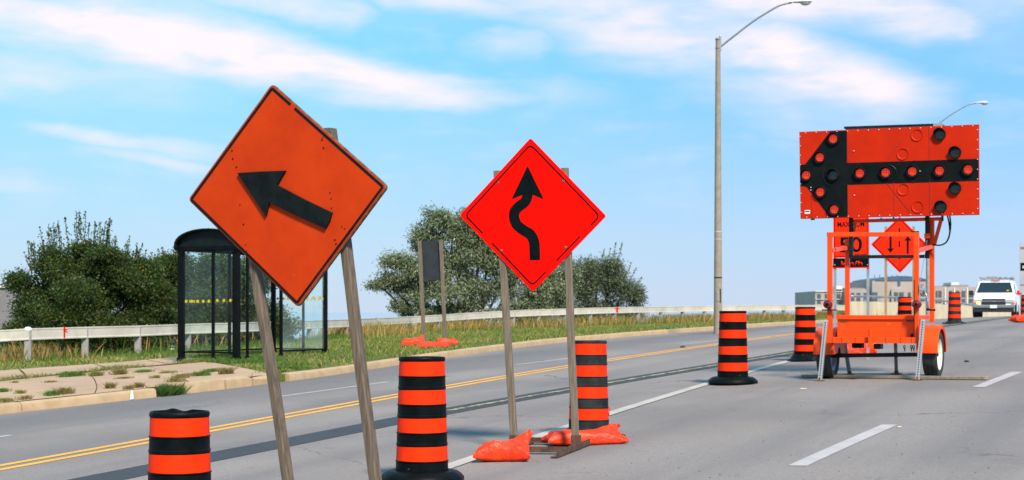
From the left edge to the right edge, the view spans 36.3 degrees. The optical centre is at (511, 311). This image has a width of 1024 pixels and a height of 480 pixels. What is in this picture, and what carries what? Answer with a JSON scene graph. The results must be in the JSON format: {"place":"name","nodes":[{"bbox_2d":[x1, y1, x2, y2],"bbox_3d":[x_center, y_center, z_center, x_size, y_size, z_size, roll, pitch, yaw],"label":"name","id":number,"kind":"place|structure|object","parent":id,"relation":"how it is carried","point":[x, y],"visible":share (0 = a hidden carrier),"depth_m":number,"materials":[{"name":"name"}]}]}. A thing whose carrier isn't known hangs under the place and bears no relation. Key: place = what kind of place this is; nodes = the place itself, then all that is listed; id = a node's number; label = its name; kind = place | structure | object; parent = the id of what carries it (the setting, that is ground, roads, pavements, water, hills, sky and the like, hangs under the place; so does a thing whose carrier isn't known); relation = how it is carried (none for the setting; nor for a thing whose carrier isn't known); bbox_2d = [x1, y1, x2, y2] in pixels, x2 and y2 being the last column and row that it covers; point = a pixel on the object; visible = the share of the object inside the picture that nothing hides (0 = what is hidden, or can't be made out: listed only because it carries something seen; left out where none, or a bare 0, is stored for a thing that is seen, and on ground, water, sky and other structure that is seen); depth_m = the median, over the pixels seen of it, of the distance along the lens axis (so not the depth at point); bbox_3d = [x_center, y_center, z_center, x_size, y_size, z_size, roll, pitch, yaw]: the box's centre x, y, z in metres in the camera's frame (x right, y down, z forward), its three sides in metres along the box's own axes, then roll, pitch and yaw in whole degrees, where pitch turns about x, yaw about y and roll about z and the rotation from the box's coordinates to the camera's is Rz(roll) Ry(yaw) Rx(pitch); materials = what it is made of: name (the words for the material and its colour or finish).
{"place":"outdoors","nodes":[
{"label":"outdoors","id":0,"kind":"place"},
{"bbox_2d":[0,369,22,377],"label":"sidewalk","id":1,"kind":"structure","parent":0,"point":[6,373],"depth_m":30.17,"materials":[{"name":"concrete"}]},
{"bbox_2d":[0,372,95,402],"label":"sidewalk","id":2,"kind":"structure","parent":0,"point":[84,384],"depth_m":25.42,"materials":[{"name":"concrete"}]},
{"bbox_2d":[0,340,106,361],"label":"tall dry grass","id":3,"kind":"structure","parent":0,"point":[16,355],"depth_m":36.95,"materials":[{"name":"beige plant"}]},
{"bbox_2d":[20,364,101,375],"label":"sidewalk","id":4,"kind":"structure","parent":0,"point":[52,370],"depth_m":31.21,"materials":[{"name":"concrete"}]},
{"bbox_2d":[0,379,224,413],"bbox_3d":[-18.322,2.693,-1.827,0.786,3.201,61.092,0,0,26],"label":"kerb","id":5,"kind":"structure","parent":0,"point":[207,385],"depth_m":24.88,"materials":[{"name":"beige concrete"}]},
{"bbox_2d":[97,360,165,367],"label":"sidewalk","id":6,"kind":"structure","parent":0,"point":[147,362],"depth_m":33.01,"materials":[{"name":"concrete"}]},
{"bbox_2d":[88,367,186,392],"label":"sidewalk","id":7,"kind":"structure","parent":0,"point":[137,378],"depth_m":26.59,"materials":[{"name":"concrete"}]},
{"bbox_2d":[148,355,193,363],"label":"sidewalk","id":8,"kind":"structure","parent":0,"point":[165,360],"depth_m":34.58,"materials":[{"name":"concrete"}]},
{"bbox_2d":[151,362,265,381],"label":"sidewalk","id":9,"kind":"structure","parent":0,"point":[197,367],"depth_m":29.01,"materials":[{"name":"concrete"}]},
{"bbox_2d":[251,357,398,385],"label":"kerb","id":10,"kind":"structure","parent":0,"point":[308,374],"depth_m":28.39,"materials":[{"name":"beige concrete"}]},
{"bbox_2d":[0,318,833,402],"bbox_3d":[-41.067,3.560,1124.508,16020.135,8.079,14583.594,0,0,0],"label":"ground","id":11,"kind":"structure","parent":0,"point":[282,376],"depth_m":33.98,"materials":[{"name":"green plant"}]},
{"bbox_2d":[0,277,29,353],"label":"utility building","id":12,"kind":"structure","parent":11,"relation":"on","point":[4,315],"depth_m":75.00,"materials":[{"name":"beige"}]},
{"bbox_2d":[0,211,177,357],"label":"broadleaf bush","id":13,"kind":"object","parent":11,"relation":"on","point":[99,285],"visible":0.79,"depth_m":41.65,"materials":[{"name":"green plant"}]},
{"bbox_2d":[0,353,331,402],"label":"weeds","id":14,"kind":"object","parent":11,"relation":"on","point":[222,357],"visible":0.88,"depth_m":28.19,"materials":[{"name":"green plant"}]},
{"bbox_2d":[145,381,194,396],"bbox_3d":[-5.354,1.220,24.411,0.615,0.312,0.930,0,0,28],"label":"weed clump","id":15,"kind":"object","parent":11,"relation":"on","point":[163,390],"visible":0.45,"depth_m":24.29,"materials":[{"name":"green plant"}]},
{"bbox_2d":[149,247,306,348],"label":"broadleaf bush","id":16,"kind":"object","parent":11,"relation":"on","point":[200,311],"visible":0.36,"depth_m":45.63,"materials":[{"name":"green plant"}]},
{"bbox_2d":[219,375,251,388],"bbox_3d":[-4.603,1.190,25.877,0.209,0.252,0.675,0,0,27],"label":"kerb stone","id":17,"kind":"object","parent":11,"relation":"on","point":[237,381],"visible":0.77,"depth_m":25.82,"materials":[{"name":"concrete"}]},
{"bbox_2d":[174,228,328,360],"bbox_3d":[-5.649,-0.344,34.566,1.671,2.837,3.780,0,0,25],"label":"bus shelter","id":18,"kind":"object","parent":11,"relation":"on","point":[212,241],"visible":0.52,"depth_m":33.21,"materials":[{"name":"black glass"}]},
{"bbox_2d":[401,335,424,345],"bbox_3d":[-2.486,0.720,39.251,0.620,0.287,0.450,0,0,-6],"label":"sandbag","id":19,"kind":"object","parent":11,"relation":"on","point":[415,341],"visible":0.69,"depth_m":39.09,"materials":[{"name":"orange plastic"}]},
{"bbox_2d":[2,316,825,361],"bbox_3d":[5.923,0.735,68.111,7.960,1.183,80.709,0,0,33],"label":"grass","id":20,"kind":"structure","parent":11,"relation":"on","point":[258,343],"depth_m":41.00,"materials":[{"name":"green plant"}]},
{"bbox_2d":[0,305,844,361],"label":"guardrail","id":21,"kind":"object","parent":11,"relation":"on","point":[27,335],"visible":0.62,"depth_m":48.68,"materials":[{"name":"grey metal"}]},
{"bbox_2d":[417,240,446,341],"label":"sign back","id":22,"kind":"object","parent":11,"relation":"on","point":[431,259],"visible":0.93,"depth_m":40.89,"materials":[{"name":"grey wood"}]},
{"bbox_2d":[418,341,449,347],"bbox_3d":[-1.866,0.786,37.514,0.720,0.156,0.420,0,0,6],"label":"sandbag","id":23,"kind":"object","parent":11,"relation":"on","point":[429,344],"visible":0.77,"depth_m":37.36,"materials":[{"name":"orange fabric"}]},
{"bbox_2d":[435,338,458,344],"bbox_3d":[-1.644,0.744,39.092,0.560,0.192,0.421,0,0,-11],"label":"sandbag","id":24,"kind":"object","parent":11,"relation":"on","point":[454,341],"visible":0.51,"depth_m":38.95,"materials":[{"name":"orange fabric"}]},
{"bbox_2d":[412,344,504,357],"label":"kerb","id":25,"kind":"structure","parent":11,"relation":"on","point":[467,351],"depth_m":35.90,"materials":[{"name":"concrete"}]},
{"bbox_2d":[360,200,583,323],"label":"willow tree","id":26,"kind":"object","parent":11,"relation":"on","point":[474,248],"visible":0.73,"depth_m":77.67,"materials":[{"name":"green plant"}]},
{"bbox_2d":[512,336,585,348],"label":"kerb","id":27,"kind":"structure","parent":11,"relation":"on","point":[537,342],"depth_m":41.33,"materials":[{"name":"concrete"}]},
{"bbox_2d":[553,242,653,322],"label":"willow shrub","id":28,"kind":"object","parent":11,"relation":"on","point":[607,272],"visible":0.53,"depth_m":83.67,"materials":[{"name":"green plant"}]},
{"bbox_2d":[714,0,811,333],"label":"street lamp","id":29,"kind":"object","parent":11,"relation":"on","point":[718,256],"visible":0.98,"depth_m":46.91,"materials":[{"name":"metal"}]},
{"bbox_2d":[747,322,782,327],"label":"kerb","id":30,"kind":"structure","parent":11,"relation":"on","point":[764,324],"depth_m":57.94,"materials":[{"name":"concrete"}]},
{"bbox_2d":[850,295,1019,318],"bbox_3d":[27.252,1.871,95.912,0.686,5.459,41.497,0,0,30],"label":"bridge barrier","id":31,"kind":"object","parent":11,"relation":"on","point":[875,308],"visible":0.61,"depth_m":83.87,"materials":[{"name":"beige concrete"}]},
{"bbox_2d":[926,101,988,314],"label":"street lamp","id":32,"kind":"object","parent":11,"relation":"on","point":[927,259],"visible":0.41,"depth_m":74.89,"materials":[{"name":"grey metal"}]},
{"bbox_2d":[1020,242,1023,314],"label":"signboard","id":33,"kind":"object","parent":11,"relation":"on","point":[1021,267],"visible":0.94,"depth_m":60.17,"materials":[{"name":"grey"}]},
{"bbox_2d":[1,310,897,361],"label":"tall dry grass","id":34,"kind":"structure","parent":0,"point":[380,328],"depth_m":64.31,"materials":[{"name":"plant"}]},
{"bbox_2d":[165,313,793,346],"bbox_3d":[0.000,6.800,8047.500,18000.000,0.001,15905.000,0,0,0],"label":"guardrail","id":35,"kind":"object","parent":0,"point":[313,316],"depth_m":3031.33,"materials":[{"name":"grey metal"}]},
{"bbox_2d":[0,316,1023,479],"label":"road","id":36,"kind":"structure","parent":0,"point":[663,434],"depth_m":17.74,"materials":[{"name":"grey asphalt"}]},
{"bbox_2d":[19,388,155,411],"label":"kerb","id":37,"kind":"structure","parent":36,"relation":"on","point":[60,402],"depth_m":22.96,"materials":[{"name":"concrete"}]},
{"bbox_2d":[147,408,211,479],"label":"traffic drum","id":38,"kind":"object","parent":36,"relation":"on","point":[179,445],"visible":1,"depth_m":9.09,"materials":[{"name":"orange plastic"}]},
{"bbox_2d":[190,85,387,479],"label":"arrow sign","id":39,"kind":"object","parent":36,"relation":"on","point":[286,195],"visible":1,"depth_m":8.91,"materials":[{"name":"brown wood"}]},
{"bbox_2d":[284,382,384,395],"bbox_3d":[-2.777,1.207,24.487,0.102,0.105,3.098,0,0,28],"label":"white lane dash","id":40,"kind":"object","parent":36,"relation":"on","point":[328,389],"visible":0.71,"depth_m":24.21,"materials":[{"name":"paint"}]},
{"bbox_2d":[381,356,463,479],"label":"traffic drum","id":41,"kind":"object","parent":36,"relation":"on","point":[421,447],"visible":1,"depth_m":12.60,"materials":[{"name":"orange plastic"}]},
{"bbox_2d":[0,318,947,465],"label":"yellow line","id":42,"kind":"object","parent":36,"relation":"on","point":[297,412],"visible":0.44,"depth_m":19.45,"materials":[{"name":"paint"}]},
{"bbox_2d":[0,317,969,469],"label":"yellow line","id":43,"kind":"object","parent":36,"relation":"on","point":[299,415],"visible":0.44,"depth_m":19.02,"materials":[{"name":"paint"}]},
{"bbox_2d":[473,429,532,461],"bbox_3d":[-0.065,1.205,14.097,0.520,0.281,0.420,0,0,8],"label":"sandbag","id":44,"kind":"object","parent":36,"relation":"on","point":[516,449],"visible":1,"depth_m":13.94,"materials":[{"name":"orange fabric"}]},
{"bbox_2d":[460,139,604,457],"bbox_3d":[0.185,-0.158,14.795,1.454,2.970,1.242,0,0,20],"label":"winding road sign","id":45,"kind":"object","parent":36,"relation":"on","point":[532,215],"visible":0.88,"depth_m":14.79,"materials":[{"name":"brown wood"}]},
{"bbox_2d":[68,317,1009,479],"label":"masking stripe","id":46,"kind":"object","parent":36,"relation":"on","point":[130,472],"visible":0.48,"depth_m":17.24,"materials":[{"name":"black paint"}]},
{"bbox_2d":[541,423,628,444],"bbox_3d":[0.706,1.185,15.125,0.800,0.200,0.360,0,0,-10],"label":"sandbag","id":47,"kind":"object","parent":36,"relation":"on","point":[608,434],"visible":0.91,"depth_m":15.01,"materials":[{"name":"orange plastic"}]},
{"bbox_2d":[566,340,625,435],"bbox_3d":[0.778,0.778,15.804,0.707,0.989,0.707,0,0,-6],"label":"traffic drum","id":48,"kind":"object","parent":36,"relation":"on","point":[592,385],"visible":0.68,"depth_m":15.65,"materials":[{"name":"orange plastic"}]},
{"bbox_2d":[448,360,790,467],"bbox_3d":[-4.129,1.869,6.347,0.867,2.056,47.969,0,0,24],"label":"white edge line","id":49,"kind":"object","parent":36,"relation":"on","point":[463,461],"visible":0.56,"depth_m":19.18,"materials":[{"name":"paint"}]},
{"bbox_2d":[585,329,668,339],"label":"kerb","id":50,"kind":"structure","parent":36,"relation":"on","point":[625,334],"depth_m":46.73,"materials":[{"name":"concrete"}]},
{"bbox_2d":[667,326,713,333],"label":"kerb","id":51,"kind":"structure","parent":36,"relation":"on","point":[693,329],"depth_m":51.16,"materials":[{"name":"concrete"}]},
{"bbox_2d":[450,317,1008,409],"bbox_3d":[20.803,0.666,63.331,0.909,1.128,97.676,0,0,26],"label":"worn yellow line","id":52,"kind":"object","parent":36,"relation":"on","point":[627,379],"visible":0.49,"depth_m":23.93,"materials":[{"name":"yellow paint"}]},
{"bbox_2d":[708,311,757,384],"bbox_3d":[3.168,0.508,22.381,0.683,1.050,0.718,0,0,33],"label":"traffic drum","id":53,"kind":"object","parent":36,"relation":"on","point":[732,358],"visible":1,"depth_m":22.20,"materials":[{"name":"orange plastic"}]},
{"bbox_2d":[787,307,815,360],"bbox_3d":[5.197,0.386,27.653,0.651,0.957,0.651,0,0,-17],"label":"traffic drum","id":54,"kind":"object","parent":36,"relation":"on","point":[805,328],"visible":0.94,"depth_m":27.49,"materials":[{"name":"orange plastic"}]},
{"bbox_2d":[782,320,820,324],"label":"kerb","id":55,"kind":"structure","parent":36,"relation":"on","point":[793,322],"depth_m":61.44,"materials":[{"name":"concrete"}]},
{"bbox_2d":[790,424,897,465],"bbox_3d":[3.108,1.210,14.422,0.166,0.132,3.310,0,0,27],"label":"white lane dash","id":56,"kind":"object","parent":36,"relation":"on","point":[817,456],"visible":1,"depth_m":14.21,"materials":[{"name":"paint"}]},
{"bbox_2d":[833,217,868,358],"bbox_3d":[5.980,-0.434,27.517,0.645,2.587,0.059,0,0,23],"label":"speed sign","id":57,"kind":"object","parent":36,"relation":"on","point":[861,245],"visible":0.6,"depth_m":27.49,"materials":[{"name":"orange metal"}]},
{"bbox_2d":[859,343,876,352],"bbox_3d":[6.446,0.680,28.894,0.620,0.235,0.420,0,0,14],"label":"sandbag","id":58,"kind":"object","parent":36,"relation":"on","point":[871,350],"visible":0.17,"depth_m":28.70,"materials":[{"name":"orange fabric"}]},
{"bbox_2d":[799,123,979,380],"bbox_3d":[5.439,-0.883,22.653,2.596,3.739,1.570,0,0,25],"label":"arrow board trailer","id":59,"kind":"object","parent":36,"relation":"on","point":[927,171],"visible":0.98,"depth_m":22.55,"materials":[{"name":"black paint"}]},
{"bbox_2d":[801,374,987,379],"bbox_3d":[5.415,0.927,22.275,2.837,0.086,0.120,0,0,40],"label":"plank","id":60,"kind":"object","parent":36,"relation":"on","point":[906,377],"visible":1,"depth_m":22.13,"materials":[{"name":"wood"}]},
{"bbox_2d":[871,217,924,314],"bbox_3d":[8.443,-0.682,34.032,1.187,2.782,0.064,0,0,23],"label":"two way sign","id":61,"kind":"object","parent":36,"relation":"on","point":[893,245],"visible":0.72,"depth_m":34.02,"materials":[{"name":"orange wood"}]},
{"bbox_2d":[897,297,911,314],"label":"traffic drum","id":62,"kind":"object","parent":36,"relation":"on","point":[904,305],"visible":0.57,"depth_m":40.16,"materials":[{"name":"orange plastic"}]},
{"bbox_2d":[942,292,964,323],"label":"traffic drum","id":63,"kind":"object","parent":36,"relation":"on","point":[954,308],"visible":0.99,"depth_m":48.83,"materials":[{"name":"orange plastic"}]},
{"bbox_2d":[969,277,1019,316],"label":"white van","id":64,"kind":"object","parent":36,"relation":"on","point":[996,294],"visible":0.98,"depth_m":84.71,"materials":[{"name":"paint"}]},
{"bbox_2d":[973,372,1020,386],"bbox_3d":[6.695,0.919,21.445,0.166,0.103,2.856,0,0,27],"label":"white lane dash","id":65,"kind":"object","parent":36,"relation":"on","point":[997,379],"visible":1,"depth_m":21.32,"materials":[{"name":"paint"}]},
{"bbox_2d":[1008,314,1023,321],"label":"sandbag","id":66,"kind":"object","parent":36,"relation":"on","point":[1016,318],"visible":1,"depth_m":46.84,"materials":[{"name":"orange plastic"}]},
{"bbox_2d":[1021,295,1023,314],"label":"traffic drum","id":67,"kind":"object","parent":36,"relation":"on","point":[1022,304],"visible":0.73,"depth_m":50.65,"materials":[{"name":"orange plastic"}]},
{"bbox_2d":[0,0,1023,312],"label":"sky","id":68,"kind":"structure","parent":0,"point":[119,110],"materials":[{"name":"blue"}]},
{"bbox_2d":[847,343,862,352],"bbox_3d":[6.072,0.663,28.530,0.550,0.308,0.420,0,0,-10],"label":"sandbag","id":69,"kind":"object","parent":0,"point":[852,350],"visible":0.09,"depth_m":28.38,"materials":[{"name":"orange plastic"}]},
{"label":"far shore","id":70,"kind":"structure","parent":0,"visible":0},
{"bbox_2d":[795,286,842,314],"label":"office building","id":71,"kind":"structure","parent":70,"relation":"on","point":[812,298],"depth_m":420.97,"materials":[{"name":"grey concrete"}]},
{"bbox_2d":[841,275,925,310],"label":"office building","id":72,"kind":"structure","parent":70,"relation":"on","point":[897,285],"depth_m":410.00,"materials":[{"name":"beige concrete"}]},
{"bbox_2d":[935,282,975,305],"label":"office building","id":73,"kind":"structure","parent":70,"relation":"on","point":[943,291],"depth_m":424.00,"materials":[{"name":"grey concrete"}]}
]}

